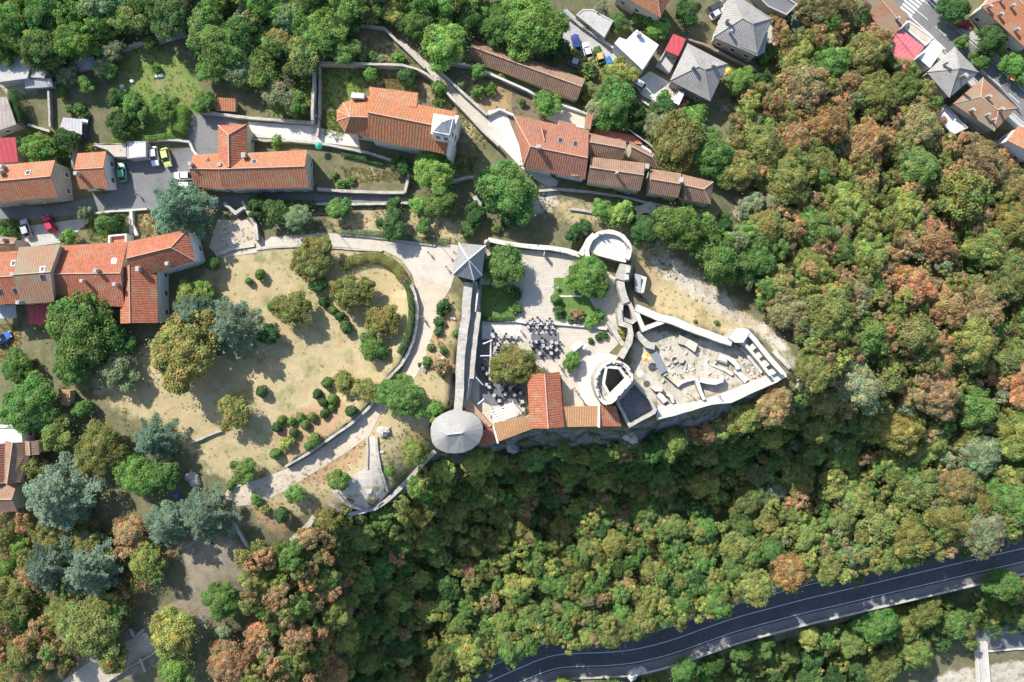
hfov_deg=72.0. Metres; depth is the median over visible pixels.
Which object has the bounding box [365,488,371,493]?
planter ring
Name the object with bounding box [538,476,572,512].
forest tree
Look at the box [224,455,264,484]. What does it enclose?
tree
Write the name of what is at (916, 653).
forest tree
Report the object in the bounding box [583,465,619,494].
forest tree
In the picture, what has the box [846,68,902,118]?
forest tree
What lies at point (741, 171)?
forest tree
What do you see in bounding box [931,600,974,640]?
forest tree
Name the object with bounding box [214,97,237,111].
shed
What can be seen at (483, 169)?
tree
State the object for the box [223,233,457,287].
promenade
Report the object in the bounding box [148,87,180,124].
tree
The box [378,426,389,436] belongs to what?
boulder
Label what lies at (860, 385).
forest tree
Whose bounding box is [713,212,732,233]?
tree
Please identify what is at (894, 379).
forest tree
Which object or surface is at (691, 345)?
ruin wall
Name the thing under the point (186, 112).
hedge
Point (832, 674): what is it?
forest tree
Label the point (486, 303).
shaded lawn
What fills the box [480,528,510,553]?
forest tree
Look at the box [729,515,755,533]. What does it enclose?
forest tree
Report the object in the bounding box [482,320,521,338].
stage walk
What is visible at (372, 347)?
tree
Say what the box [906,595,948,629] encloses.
forest tree
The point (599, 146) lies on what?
house
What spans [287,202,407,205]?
wall
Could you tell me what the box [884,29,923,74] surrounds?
house
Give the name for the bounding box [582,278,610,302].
tree
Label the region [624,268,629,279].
merlon
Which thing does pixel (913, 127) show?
forest tree
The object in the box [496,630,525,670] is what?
forest tree
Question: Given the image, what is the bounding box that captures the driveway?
[21,216,93,245]
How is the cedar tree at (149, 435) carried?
on the ground at (292, 376)
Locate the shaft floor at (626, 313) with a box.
[623,306,630,318]
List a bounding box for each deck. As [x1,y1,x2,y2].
[480,373,525,407]
[531,332,559,359]
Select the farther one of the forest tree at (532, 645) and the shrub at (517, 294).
the forest tree at (532, 645)
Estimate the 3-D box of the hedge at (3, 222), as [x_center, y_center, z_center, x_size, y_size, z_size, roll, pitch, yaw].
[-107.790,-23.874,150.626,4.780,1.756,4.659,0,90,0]
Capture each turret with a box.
[484,239,489,247]
[617,302,636,323]
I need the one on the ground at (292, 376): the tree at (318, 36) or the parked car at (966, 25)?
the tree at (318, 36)
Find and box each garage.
[127,141,150,161]
[576,9,612,39]
[898,20,932,46]
[910,40,943,72]
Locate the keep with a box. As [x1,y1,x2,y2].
[591,359,632,404]
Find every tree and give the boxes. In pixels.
[0,0,27,53]
[0,47,20,68]
[0,369,61,435]
[0,535,31,576]
[0,570,39,619]
[0,613,8,637]
[0,634,11,661]
[1,346,40,387]
[4,630,43,674]
[8,535,32,555]
[9,610,37,634]
[11,0,24,9]
[16,24,65,73]
[17,125,66,162]
[18,451,48,484]
[19,0,65,34]
[22,450,107,531]
[23,530,74,592]
[27,659,45,674]
[34,289,122,381]
[36,410,76,451]
[39,592,80,628]
[46,578,66,600]
[50,58,81,88]
[50,359,99,390]
[50,591,123,663]
[51,127,84,153]
[52,16,100,62]
[54,651,76,677]
[58,226,78,244]
[60,530,123,598]
[61,0,84,17]
[67,518,103,564]
[67,591,84,601]
[68,0,127,17]
[69,505,93,524]
[71,413,129,475]
[76,73,96,92]
[76,203,93,224]
[86,14,119,44]
[87,39,105,57]
[90,56,116,77]
[93,211,111,236]
[93,637,132,678]
[96,349,139,397]
[100,37,128,62]
[100,323,135,357]
[101,63,118,79]
[104,108,140,139]
[106,2,149,42]
[106,86,126,107]
[108,586,132,607]
[109,506,149,556]
[110,212,128,231]
[110,449,165,502]
[120,90,150,120]
[122,0,148,17]
[127,537,167,578]
[134,412,185,461]
[137,0,192,41]
[137,308,231,395]
[141,34,159,51]
[142,499,194,546]
[142,602,206,659]
[147,457,185,493]
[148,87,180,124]
[150,177,219,239]
[156,650,194,681]
[172,294,220,326]
[176,279,203,304]
[179,482,242,544]
[180,0,207,13]
[185,17,254,74]
[188,0,228,33]
[190,90,216,114]
[194,275,215,301]
[195,57,224,85]
[199,571,245,623]
[202,635,255,681]
[203,254,221,271]
[207,388,253,437]
[208,295,263,358]
[212,0,239,20]
[214,621,236,642]
[218,46,251,86]
[224,11,268,40]
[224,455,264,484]
[230,76,249,92]
[239,614,273,642]
[240,0,282,26]
[241,536,274,574]
[243,49,282,92]
[243,635,277,663]
[246,193,267,218]
[248,576,279,603]
[255,323,280,344]
[258,674,275,681]
[259,22,292,60]
[261,71,302,117]
[262,194,287,230]
[269,608,287,625]
[269,646,302,681]
[270,0,299,34]
[270,289,313,330]
[275,532,312,571]
[276,620,316,653]
[280,35,324,81]
[281,87,309,117]
[281,203,314,234]
[283,484,308,503]
[289,0,328,15]
[289,233,341,283]
[290,3,349,62]
[293,526,322,551]
[297,591,318,618]
[302,643,331,670]
[310,541,334,564]
[311,560,341,594]
[312,502,347,533]
[312,620,336,644]
[314,50,332,62]
[316,592,351,630]
[319,654,350,681]
[322,526,350,554]
[323,0,370,25]
[325,196,352,220]
[325,268,378,315]
[325,465,351,490]
[329,35,366,67]
[329,549,361,574]
[329,617,363,657]
[333,368,360,395]
[335,13,361,38]
[346,517,378,552]
[347,668,369,681]
[348,563,374,594]
[352,376,379,402]
[352,645,384,676]
[353,606,380,634]
[355,330,388,368]
[360,6,375,24]
[363,302,408,338]
[366,0,388,16]
[366,547,402,578]
[368,372,426,423]
[368,513,390,535]
[372,606,403,634]
[375,199,410,244]
[376,661,403,681]
[378,0,407,22]
[379,583,416,611]
[385,529,416,557]
[386,195,401,210]
[388,156,412,178]
[389,626,419,658]
[395,5,437,46]
[396,497,432,527]
[399,605,418,629]
[400,435,431,471]
[402,563,429,593]
[403,669,423,681]
[405,474,435,505]
[407,195,426,214]
[411,151,465,196]
[411,586,445,623]
[413,519,449,556]
[415,216,431,235]
[416,630,436,651]
[418,15,475,73]
[420,641,458,681]
[424,0,468,17]
[424,187,458,219]
[424,398,446,422]
[427,545,451,568]
[428,459,455,484]
[429,566,463,604]
[436,15,454,26]
[440,493,471,533]
[443,603,477,638]
[447,630,484,666]
[453,0,483,36]
[455,531,488,561]
[456,555,476,580]
[458,221,477,236]
[459,448,494,476]
[464,200,485,225]
[465,0,483,7]
[467,63,488,80]
[468,475,505,511]
[469,155,544,226]
[473,160,493,193]
[475,552,502,583]
[476,586,501,615]
[479,0,493,21]
[479,0,513,51]
[479,633,497,651]
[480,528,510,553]
[482,243,530,294]
[484,342,542,387]
[485,453,508,475]
[487,502,515,531]
[488,600,518,640]
[492,0,514,12]
[493,569,535,601]
[495,549,520,569]
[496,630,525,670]
[497,210,528,227]
[499,0,571,61]
[505,514,536,545]
[507,470,536,499]
[511,445,553,474]
[513,498,534,519]
[514,602,541,634]
[518,98,526,106]
[521,547,555,576]
[521,630,545,656]
[532,88,562,117]
[534,563,571,598]
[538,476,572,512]
[543,34,570,67]
[543,611,572,650]
[546,513,579,550]
[553,457,583,477]
[553,541,578,569]
[556,675,574,681]
[560,600,583,627]
[561,250,610,297]
[562,350,579,373]
[564,223,582,244]
[564,495,589,524]
[566,563,589,586]
[572,583,601,610]
[573,624,593,650]
[575,218,592,234]
[575,535,596,566]
[580,81,596,101]
[580,99,602,124]
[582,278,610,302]
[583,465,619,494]
[586,445,614,465]
[588,515,611,538]
[588,613,630,653]
[589,73,639,131]
[589,489,623,516]
[590,195,611,221]
[592,0,610,16]
[593,45,601,55]
[596,55,647,85]
[597,527,628,558]
[602,555,634,581]
[605,200,635,230]
[607,574,639,602]
[608,12,631,35]
[609,503,632,528]
[611,453,654,484]
[612,602,633,625]
[614,117,629,130]
[623,537,650,561]
[623,605,660,642]
[626,102,649,129]
[626,214,658,246]
[626,496,665,532]
[628,480,652,504]
[628,583,672,614]
[634,13,647,25]
[637,111,652,133]
[637,432,664,464]
[638,555,661,584]
[639,16,671,41]
[642,110,667,144]
[645,103,707,175]
[645,198,704,250]
[646,459,674,488]
[646,676,664,681]
[647,94,675,116]
[653,483,681,503]
[654,510,690,544]
[656,539,688,561]
[659,426,689,462]
[660,89,671,98]
[664,566,695,593]
[668,653,699,681]
[671,0,701,31]
[672,592,693,615]
[674,454,696,474]
[681,106,713,129]
[686,126,735,181]
[686,466,722,503]
[687,542,722,577]
[688,509,717,544]
[689,421,717,445]
[691,101,709,116]
[692,442,719,466]
[696,589,734,620]
[698,233,740,285]
[699,652,725,679]
[707,666,741,681]
[711,419,740,440]
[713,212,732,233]
[715,529,757,563]
[716,150,760,193]
[716,556,748,585]
[717,438,751,468]
[720,60,756,100]
[724,400,760,437]
[727,227,781,287]
[728,479,765,519]
[728,643,756,664]
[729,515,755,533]
[730,567,771,607]
[736,190,764,218]
[737,452,770,488]
[739,121,786,167]
[739,207,783,244]
[740,87,757,102]
[748,637,775,659]
[749,426,792,452]
[752,378,801,428]
[752,506,780,538]
[754,66,772,85]
[755,151,811,208]
[756,260,798,295]
[757,186,784,217]
[758,531,787,569]
[761,655,788,676]
[762,288,810,338]
[763,42,780,60]
[764,475,788,503]
[764,550,809,592]
[767,445,793,474]
[772,28,818,72]
[773,495,810,529]
[774,58,833,118]
[776,641,801,666]
[778,115,811,157]
[778,454,820,499]
[779,12,802,34]
[782,208,839,254]
[785,246,834,293]
[788,516,819,553]
[790,347,841,394]
[794,0,850,32]
[794,666,820,681]
[796,625,821,653]
[797,102,851,147]
[797,436,826,465]
[798,413,837,445]
[799,144,840,185]
[799,648,824,675]
[803,287,859,343]
[807,44,852,81]
[808,384,844,419]
[811,531,834,556]
[812,552,843,591]
[814,175,869,231]
[818,466,847,502]
[820,661,850,681]
[823,353,889,416]
[824,505,857,536]
[825,432,859,469]
[828,234,864,266]
[830,67,862,97]
[832,536,868,567]
[834,619,872,658]
[835,115,888,170]
[836,470,878,524]
[838,279,876,308]
[839,654,863,675]
[845,27,893,75]
[845,162,885,198]
[845,407,872,435]
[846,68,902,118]
[849,316,889,367]
[850,228,891,283]
[850,606,899,645]
[851,205,884,239]
[853,508,900,545]
[862,643,905,681]
[866,538,903,578]
[868,399,925,458]
[870,440,912,482]
[874,358,904,393]
[880,187,928,235]
[881,130,911,165]
[881,464,939,510]
[884,515,935,564]
[885,228,921,260]
[889,102,948,151]
[889,262,938,310]
[890,141,942,196]
[891,66,929,105]
[891,311,942,360]
[892,602,920,644]
[895,635,935,669]
[898,370,961,423]
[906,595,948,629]
[910,423,951,469]
[913,214,959,266]
[918,282,971,327]
[920,343,956,378]
[921,496,972,541]
[931,164,992,224]
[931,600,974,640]
[934,0,971,29]
[937,464,983,505]
[944,312,1002,379]
[953,34,969,49]
[954,226,1011,270]
[955,432,1002,480]
[956,387,1001,429]
[958,131,1011,191]
[958,274,1007,334]
[960,510,1006,559]
[964,487,993,516]
[968,49,990,69]
[970,23,1008,60]
[978,565,1023,606]
[980,247,1023,311]
[984,477,1023,524]
[985,341,1023,376]
[986,408,1023,467]
[989,200,1023,249]
[990,159,1023,205]
[993,362,1023,409]
[997,51,1023,75]
[1004,602,1023,630]
[1005,294,1023,337]
[1010,333,1023,364]
[1010,459,1023,483]
[1012,575,1023,603]
[1013,71,1023,85]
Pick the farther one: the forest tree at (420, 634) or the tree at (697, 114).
the forest tree at (420, 634)
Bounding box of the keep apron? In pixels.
[578,353,617,405]
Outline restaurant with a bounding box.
[479,372,620,445]
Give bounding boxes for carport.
[60,117,84,134]
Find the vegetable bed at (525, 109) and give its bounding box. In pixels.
[512,88,545,117]
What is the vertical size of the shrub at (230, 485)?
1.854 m
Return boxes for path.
[63,632,155,681]
[209,220,265,257]
[225,275,449,506]
[331,436,386,508]
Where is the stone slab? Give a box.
[715,352,729,363]
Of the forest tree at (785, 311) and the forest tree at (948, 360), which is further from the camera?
the forest tree at (948, 360)
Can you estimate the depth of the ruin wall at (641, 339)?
148.50 m
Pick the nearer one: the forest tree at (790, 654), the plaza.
the plaza
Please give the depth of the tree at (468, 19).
146.52 m
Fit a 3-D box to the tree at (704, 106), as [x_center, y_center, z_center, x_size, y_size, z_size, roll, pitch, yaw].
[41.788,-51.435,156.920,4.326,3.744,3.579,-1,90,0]
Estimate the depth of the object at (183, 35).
147.72 m
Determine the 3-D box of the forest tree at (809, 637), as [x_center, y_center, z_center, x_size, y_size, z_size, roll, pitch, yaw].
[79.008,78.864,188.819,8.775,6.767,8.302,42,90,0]
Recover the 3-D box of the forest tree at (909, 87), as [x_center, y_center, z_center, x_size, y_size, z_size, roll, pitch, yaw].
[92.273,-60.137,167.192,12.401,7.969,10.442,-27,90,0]
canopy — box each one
[0,305,23,318]
[27,304,51,324]
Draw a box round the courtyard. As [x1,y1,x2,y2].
[469,246,624,423]
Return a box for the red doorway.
[674,95,687,108]
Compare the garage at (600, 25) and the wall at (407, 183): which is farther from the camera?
the garage at (600, 25)
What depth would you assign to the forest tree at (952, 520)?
169.29 m
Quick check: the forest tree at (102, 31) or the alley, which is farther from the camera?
the alley
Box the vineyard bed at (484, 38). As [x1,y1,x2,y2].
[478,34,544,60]
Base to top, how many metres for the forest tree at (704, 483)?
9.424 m
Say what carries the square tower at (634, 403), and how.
on the ground at (292, 376)
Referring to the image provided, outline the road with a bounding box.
[458,533,1023,681]
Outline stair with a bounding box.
[129,214,133,233]
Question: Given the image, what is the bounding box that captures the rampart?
[655,372,786,418]
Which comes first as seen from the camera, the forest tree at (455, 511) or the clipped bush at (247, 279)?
the clipped bush at (247, 279)
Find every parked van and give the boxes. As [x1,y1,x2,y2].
[179,182,189,189]
[673,89,684,107]
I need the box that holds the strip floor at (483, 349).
[475,319,489,379]
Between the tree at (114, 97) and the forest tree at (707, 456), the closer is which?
the tree at (114, 97)
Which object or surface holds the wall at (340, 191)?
on the ground at (292, 376)
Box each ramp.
[248,122,359,146]
[465,399,491,428]
[650,352,666,373]
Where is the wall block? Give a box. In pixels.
[614,263,630,281]
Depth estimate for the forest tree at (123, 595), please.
149.92 m
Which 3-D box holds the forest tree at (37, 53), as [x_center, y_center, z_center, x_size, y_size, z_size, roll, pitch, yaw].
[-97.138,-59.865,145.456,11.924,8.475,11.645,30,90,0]
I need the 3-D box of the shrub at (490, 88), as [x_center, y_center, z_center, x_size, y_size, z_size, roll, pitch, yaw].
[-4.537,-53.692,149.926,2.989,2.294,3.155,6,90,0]
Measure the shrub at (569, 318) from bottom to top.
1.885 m
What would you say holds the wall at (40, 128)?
on the ground at (292, 376)
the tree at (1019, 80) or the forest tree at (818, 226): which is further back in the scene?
the tree at (1019, 80)
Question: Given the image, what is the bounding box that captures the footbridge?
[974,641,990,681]
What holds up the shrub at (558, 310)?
on the ground at (292, 376)
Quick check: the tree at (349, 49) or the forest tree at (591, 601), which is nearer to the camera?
the tree at (349, 49)
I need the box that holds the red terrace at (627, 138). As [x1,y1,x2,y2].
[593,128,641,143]
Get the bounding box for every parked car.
[0,331,12,344]
[19,218,32,238]
[42,214,57,233]
[82,118,89,137]
[116,162,127,181]
[148,146,159,165]
[160,147,172,167]
[174,171,191,180]
[568,57,583,67]
[571,33,580,51]
[582,42,592,58]
[595,51,604,64]
[629,79,647,91]
[706,1,723,14]
[708,6,723,20]
[927,0,938,7]
[954,20,971,29]
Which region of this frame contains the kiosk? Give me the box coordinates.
[570,340,583,350]
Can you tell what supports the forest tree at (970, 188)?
on the ground at (292, 376)
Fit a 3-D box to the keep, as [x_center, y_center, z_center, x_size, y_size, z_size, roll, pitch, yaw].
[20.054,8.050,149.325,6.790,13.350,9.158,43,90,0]
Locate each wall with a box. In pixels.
[27,123,51,132]
[47,90,53,127]
[71,141,78,168]
[94,208,147,214]
[98,40,155,57]
[105,650,155,681]
[129,211,139,235]
[129,627,145,639]
[131,139,190,143]
[139,657,147,671]
[189,142,198,154]
[189,430,222,443]
[199,111,313,125]
[215,243,254,256]
[223,201,246,215]
[231,521,249,549]
[243,206,260,240]
[252,138,391,161]
[256,245,382,251]
[285,401,375,466]
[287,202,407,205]
[289,514,315,540]
[311,70,317,122]
[317,65,321,137]
[317,187,404,194]
[319,61,498,148]
[327,450,436,515]
[335,492,363,510]
[340,234,435,246]
[358,24,425,69]
[366,437,368,468]
[375,436,388,491]
[386,284,418,378]
[403,174,410,193]
[431,62,535,97]
[438,72,487,116]
[447,176,473,184]
[454,282,472,410]
[469,312,481,378]
[472,195,481,207]
[488,108,513,116]
[488,237,579,257]
[488,327,490,373]
[494,319,606,329]
[538,188,703,217]
[560,295,581,296]
[562,104,586,114]
[564,11,612,49]
[570,208,590,212]
[578,232,593,256]
[606,320,624,345]
[615,280,628,303]
[615,308,633,358]
[628,130,651,147]
[633,331,654,349]
[634,304,731,345]
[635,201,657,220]
[635,312,663,331]
[641,100,649,107]
[650,385,661,390]
[656,392,667,402]
[665,392,673,402]
[675,376,694,386]
[677,335,697,351]
[686,38,757,73]
[694,377,705,399]
[698,375,723,384]
[710,363,732,375]
[726,356,739,369]
[733,369,747,382]
[739,341,770,375]
[739,346,761,373]
[745,328,784,374]
[771,350,790,369]
[908,15,945,50]
[978,69,1020,110]
[988,647,1023,651]
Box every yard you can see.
[0,147,193,220]
[188,114,255,154]
[560,9,629,68]
[638,71,676,101]
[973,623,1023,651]
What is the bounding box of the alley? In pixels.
[197,193,407,208]
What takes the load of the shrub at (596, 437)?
on the ground at (292, 376)
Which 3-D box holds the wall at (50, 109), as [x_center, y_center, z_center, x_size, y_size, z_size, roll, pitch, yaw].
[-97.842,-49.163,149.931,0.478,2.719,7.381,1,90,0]
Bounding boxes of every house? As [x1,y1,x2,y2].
[0,137,29,164]
[0,160,73,207]
[0,244,62,304]
[0,424,52,511]
[53,230,204,323]
[73,151,116,190]
[188,124,313,192]
[514,113,592,181]
[586,157,644,194]
[588,133,625,159]
[612,30,657,73]
[615,0,668,24]
[626,141,658,169]
[644,163,683,200]
[669,44,727,102]
[679,174,713,207]
[711,0,772,62]
[751,0,796,18]
[858,0,908,34]
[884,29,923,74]
[919,47,977,102]
[948,77,1016,134]
[969,0,1023,54]
[995,126,1023,163]
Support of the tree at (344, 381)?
on the ground at (292, 376)
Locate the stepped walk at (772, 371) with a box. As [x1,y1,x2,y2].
[745,337,776,374]
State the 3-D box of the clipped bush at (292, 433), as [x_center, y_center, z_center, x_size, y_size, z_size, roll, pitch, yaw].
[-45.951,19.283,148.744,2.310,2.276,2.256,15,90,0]
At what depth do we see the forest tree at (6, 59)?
145.40 m
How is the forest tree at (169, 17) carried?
on the ground at (292, 376)
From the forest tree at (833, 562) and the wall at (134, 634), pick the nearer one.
the wall at (134, 634)
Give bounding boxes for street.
[894,0,1023,124]
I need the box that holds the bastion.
[584,229,631,263]
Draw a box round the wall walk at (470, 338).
[463,281,479,408]
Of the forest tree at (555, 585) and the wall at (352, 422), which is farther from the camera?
the forest tree at (555, 585)
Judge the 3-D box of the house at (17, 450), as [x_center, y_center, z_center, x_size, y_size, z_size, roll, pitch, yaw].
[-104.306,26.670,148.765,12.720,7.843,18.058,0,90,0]
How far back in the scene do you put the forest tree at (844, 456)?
168.22 m
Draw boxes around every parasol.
[315,142,322,148]
[637,371,643,377]
[642,352,650,361]
[724,67,730,74]
[1007,74,1016,80]
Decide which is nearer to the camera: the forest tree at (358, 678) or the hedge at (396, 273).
the hedge at (396, 273)
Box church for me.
[336,87,460,164]
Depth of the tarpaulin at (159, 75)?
148.80 m
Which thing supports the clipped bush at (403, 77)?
on the ground at (292, 376)
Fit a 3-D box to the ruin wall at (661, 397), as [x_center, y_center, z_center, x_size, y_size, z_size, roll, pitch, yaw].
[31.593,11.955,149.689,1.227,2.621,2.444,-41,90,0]
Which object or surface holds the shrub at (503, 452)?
on the ground at (292, 376)
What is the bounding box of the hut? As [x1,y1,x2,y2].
[634,274,646,292]
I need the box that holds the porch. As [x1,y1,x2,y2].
[108,234,133,242]
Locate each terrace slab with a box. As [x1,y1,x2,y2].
[92,143,129,159]
[655,51,676,74]
[766,22,777,44]
[936,104,967,134]
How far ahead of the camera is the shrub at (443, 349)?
146.79 m
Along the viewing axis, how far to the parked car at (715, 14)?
160.53 m
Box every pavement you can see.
[526,563,1023,681]
[904,20,1023,128]
[950,19,1023,87]
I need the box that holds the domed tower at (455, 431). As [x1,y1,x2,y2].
[431,408,483,452]
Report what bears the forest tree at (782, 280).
on the ground at (292, 376)
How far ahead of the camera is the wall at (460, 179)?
148.95 m
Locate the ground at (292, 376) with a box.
[0,0,1023,681]
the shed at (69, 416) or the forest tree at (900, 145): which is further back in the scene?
the forest tree at (900, 145)
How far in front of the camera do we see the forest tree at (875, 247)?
157.50 m
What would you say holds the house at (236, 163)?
on the ground at (292, 376)
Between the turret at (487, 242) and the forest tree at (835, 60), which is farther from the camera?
the forest tree at (835, 60)
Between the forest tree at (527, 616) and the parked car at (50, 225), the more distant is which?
the forest tree at (527, 616)
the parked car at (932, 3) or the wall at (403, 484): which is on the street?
the parked car at (932, 3)
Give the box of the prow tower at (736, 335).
[724,328,749,342]
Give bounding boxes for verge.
[453,531,1023,674]
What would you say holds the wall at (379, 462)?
on the ground at (292, 376)
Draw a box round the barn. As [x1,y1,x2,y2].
[467,40,584,102]
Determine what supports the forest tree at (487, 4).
on the ground at (292, 376)
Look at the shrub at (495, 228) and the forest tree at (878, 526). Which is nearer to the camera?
the shrub at (495, 228)
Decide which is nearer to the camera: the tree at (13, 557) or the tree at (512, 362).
the tree at (512, 362)
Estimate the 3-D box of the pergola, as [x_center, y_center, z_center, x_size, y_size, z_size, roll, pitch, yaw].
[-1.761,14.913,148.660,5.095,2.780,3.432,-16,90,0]
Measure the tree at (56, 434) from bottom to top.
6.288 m
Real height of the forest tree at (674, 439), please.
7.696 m
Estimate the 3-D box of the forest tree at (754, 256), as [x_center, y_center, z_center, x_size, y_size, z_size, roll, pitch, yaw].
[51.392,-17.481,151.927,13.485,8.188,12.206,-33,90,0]
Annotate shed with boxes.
[0,57,55,89]
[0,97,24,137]
[0,236,27,251]
[61,389,74,405]
[61,413,71,422]
[72,56,94,71]
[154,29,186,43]
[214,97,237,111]
[664,34,685,58]
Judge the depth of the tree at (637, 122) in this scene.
150.94 m
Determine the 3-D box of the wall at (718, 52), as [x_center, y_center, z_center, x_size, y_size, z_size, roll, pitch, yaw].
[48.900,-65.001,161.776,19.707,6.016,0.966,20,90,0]
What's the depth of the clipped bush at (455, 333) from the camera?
147.68 m
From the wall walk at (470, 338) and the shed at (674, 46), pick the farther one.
the shed at (674, 46)
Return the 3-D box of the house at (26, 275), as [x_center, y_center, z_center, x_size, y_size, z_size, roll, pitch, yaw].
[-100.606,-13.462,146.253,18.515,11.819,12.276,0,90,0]
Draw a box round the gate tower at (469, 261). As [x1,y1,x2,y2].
[452,242,485,280]
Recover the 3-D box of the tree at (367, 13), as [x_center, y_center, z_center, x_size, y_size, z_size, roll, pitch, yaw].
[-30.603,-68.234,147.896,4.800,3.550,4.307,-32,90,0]
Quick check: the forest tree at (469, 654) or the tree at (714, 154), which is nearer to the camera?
the tree at (714, 154)
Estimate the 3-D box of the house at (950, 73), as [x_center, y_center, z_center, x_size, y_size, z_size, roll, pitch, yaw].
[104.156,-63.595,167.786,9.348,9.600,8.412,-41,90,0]
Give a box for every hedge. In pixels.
[0,219,20,239]
[7,89,29,123]
[59,85,68,99]
[112,132,174,143]
[172,104,191,134]
[278,200,317,208]
[338,251,407,281]
[339,228,448,245]
[341,152,384,166]
[396,280,415,354]
[482,316,514,321]
[579,186,615,193]
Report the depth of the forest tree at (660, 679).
190.94 m
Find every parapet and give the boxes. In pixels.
[475,290,478,311]
[547,572,1023,681]
[657,380,778,418]
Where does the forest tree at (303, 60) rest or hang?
on the ground at (292, 376)
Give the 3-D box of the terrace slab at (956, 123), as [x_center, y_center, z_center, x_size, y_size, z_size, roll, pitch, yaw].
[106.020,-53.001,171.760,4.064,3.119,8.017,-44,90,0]
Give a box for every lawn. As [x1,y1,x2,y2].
[481,285,514,318]
[554,278,596,318]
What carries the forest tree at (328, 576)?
on the ground at (292, 376)
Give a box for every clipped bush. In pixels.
[70,400,93,418]
[245,277,253,285]
[255,269,265,279]
[256,385,268,397]
[269,448,283,459]
[271,422,282,432]
[274,506,288,523]
[276,414,286,423]
[287,416,295,425]
[289,427,298,437]
[295,413,305,422]
[300,419,309,429]
[303,441,312,450]
[307,276,328,292]
[307,412,317,421]
[308,432,320,446]
[312,388,321,398]
[318,296,329,307]
[318,398,328,406]
[320,376,333,388]
[320,408,329,418]
[327,393,337,404]
[328,305,337,314]
[328,404,335,410]
[334,311,345,320]
[339,319,352,333]
[345,405,357,416]
[362,66,378,81]
[384,465,395,476]
[397,68,417,88]
[430,79,447,97]
[452,330,458,336]
[550,294,560,304]
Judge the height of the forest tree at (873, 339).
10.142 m
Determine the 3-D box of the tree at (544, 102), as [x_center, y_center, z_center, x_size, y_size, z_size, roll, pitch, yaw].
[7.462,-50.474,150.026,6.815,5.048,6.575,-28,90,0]
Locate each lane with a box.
[311,66,317,140]
[398,39,502,145]
[546,103,585,127]
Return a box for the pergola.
[490,403,516,422]
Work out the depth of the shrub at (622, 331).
148.72 m
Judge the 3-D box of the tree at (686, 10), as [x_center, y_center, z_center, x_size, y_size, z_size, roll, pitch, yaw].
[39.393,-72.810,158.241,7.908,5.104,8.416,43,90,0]
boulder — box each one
[185,472,200,487]
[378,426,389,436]
[420,364,427,372]
[506,444,518,453]
[622,432,637,443]
[627,667,639,681]
[638,666,646,673]
[794,381,802,389]
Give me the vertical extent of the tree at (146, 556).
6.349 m
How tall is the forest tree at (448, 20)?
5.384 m
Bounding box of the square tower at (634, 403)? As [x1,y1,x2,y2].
[615,379,656,427]
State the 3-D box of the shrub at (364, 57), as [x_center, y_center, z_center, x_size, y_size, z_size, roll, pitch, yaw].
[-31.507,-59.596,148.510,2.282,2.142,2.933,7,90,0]
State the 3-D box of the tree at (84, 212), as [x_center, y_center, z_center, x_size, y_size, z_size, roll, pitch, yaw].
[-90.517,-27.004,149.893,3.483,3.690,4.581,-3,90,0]
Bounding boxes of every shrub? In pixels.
[0,225,11,236]
[9,219,19,229]
[11,231,20,238]
[64,104,73,113]
[73,102,84,114]
[82,111,89,118]
[84,141,96,152]
[141,232,152,238]
[150,62,159,73]
[153,231,164,235]
[187,47,195,56]
[226,480,234,490]
[250,493,262,505]
[259,505,270,514]
[267,302,274,312]
[270,134,281,149]
[278,435,294,450]
[330,171,337,180]
[335,179,347,188]
[337,505,351,516]
[348,176,355,184]
[352,510,366,524]
[357,53,367,61]
[366,50,377,62]
[369,510,379,519]
[376,54,388,62]
[382,503,395,513]
[390,51,404,63]
[421,356,432,367]
[427,343,434,351]
[431,96,445,108]
[431,357,455,377]
[433,316,444,327]
[433,326,442,336]
[436,298,451,316]
[439,345,446,355]
[455,79,466,91]
[470,84,485,99]
[485,81,496,95]
[491,224,502,233]
[495,73,505,81]
[500,449,506,455]
[509,286,522,301]
[511,303,522,314]
[552,305,564,317]
[565,314,573,323]
[566,47,580,60]
[568,308,584,321]
[578,57,597,79]
[583,315,597,328]
[585,443,601,454]
[592,433,600,441]
[593,308,605,322]
[595,332,602,340]
[600,331,608,338]
[617,326,626,335]
[620,440,634,449]
[632,14,638,23]
[682,428,690,435]
[731,105,738,112]
[757,54,770,65]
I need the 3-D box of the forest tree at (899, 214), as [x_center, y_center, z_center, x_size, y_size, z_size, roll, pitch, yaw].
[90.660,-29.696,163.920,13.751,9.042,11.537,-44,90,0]
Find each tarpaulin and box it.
[155,74,163,77]
[173,492,180,498]
[604,56,611,64]
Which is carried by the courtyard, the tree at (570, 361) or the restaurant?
the tree at (570, 361)
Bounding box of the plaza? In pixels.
[488,109,557,187]
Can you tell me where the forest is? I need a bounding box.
[0,0,1023,681]
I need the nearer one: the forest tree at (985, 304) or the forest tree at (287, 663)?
the forest tree at (287, 663)
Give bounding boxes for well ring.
[671,356,677,362]
[678,356,684,362]

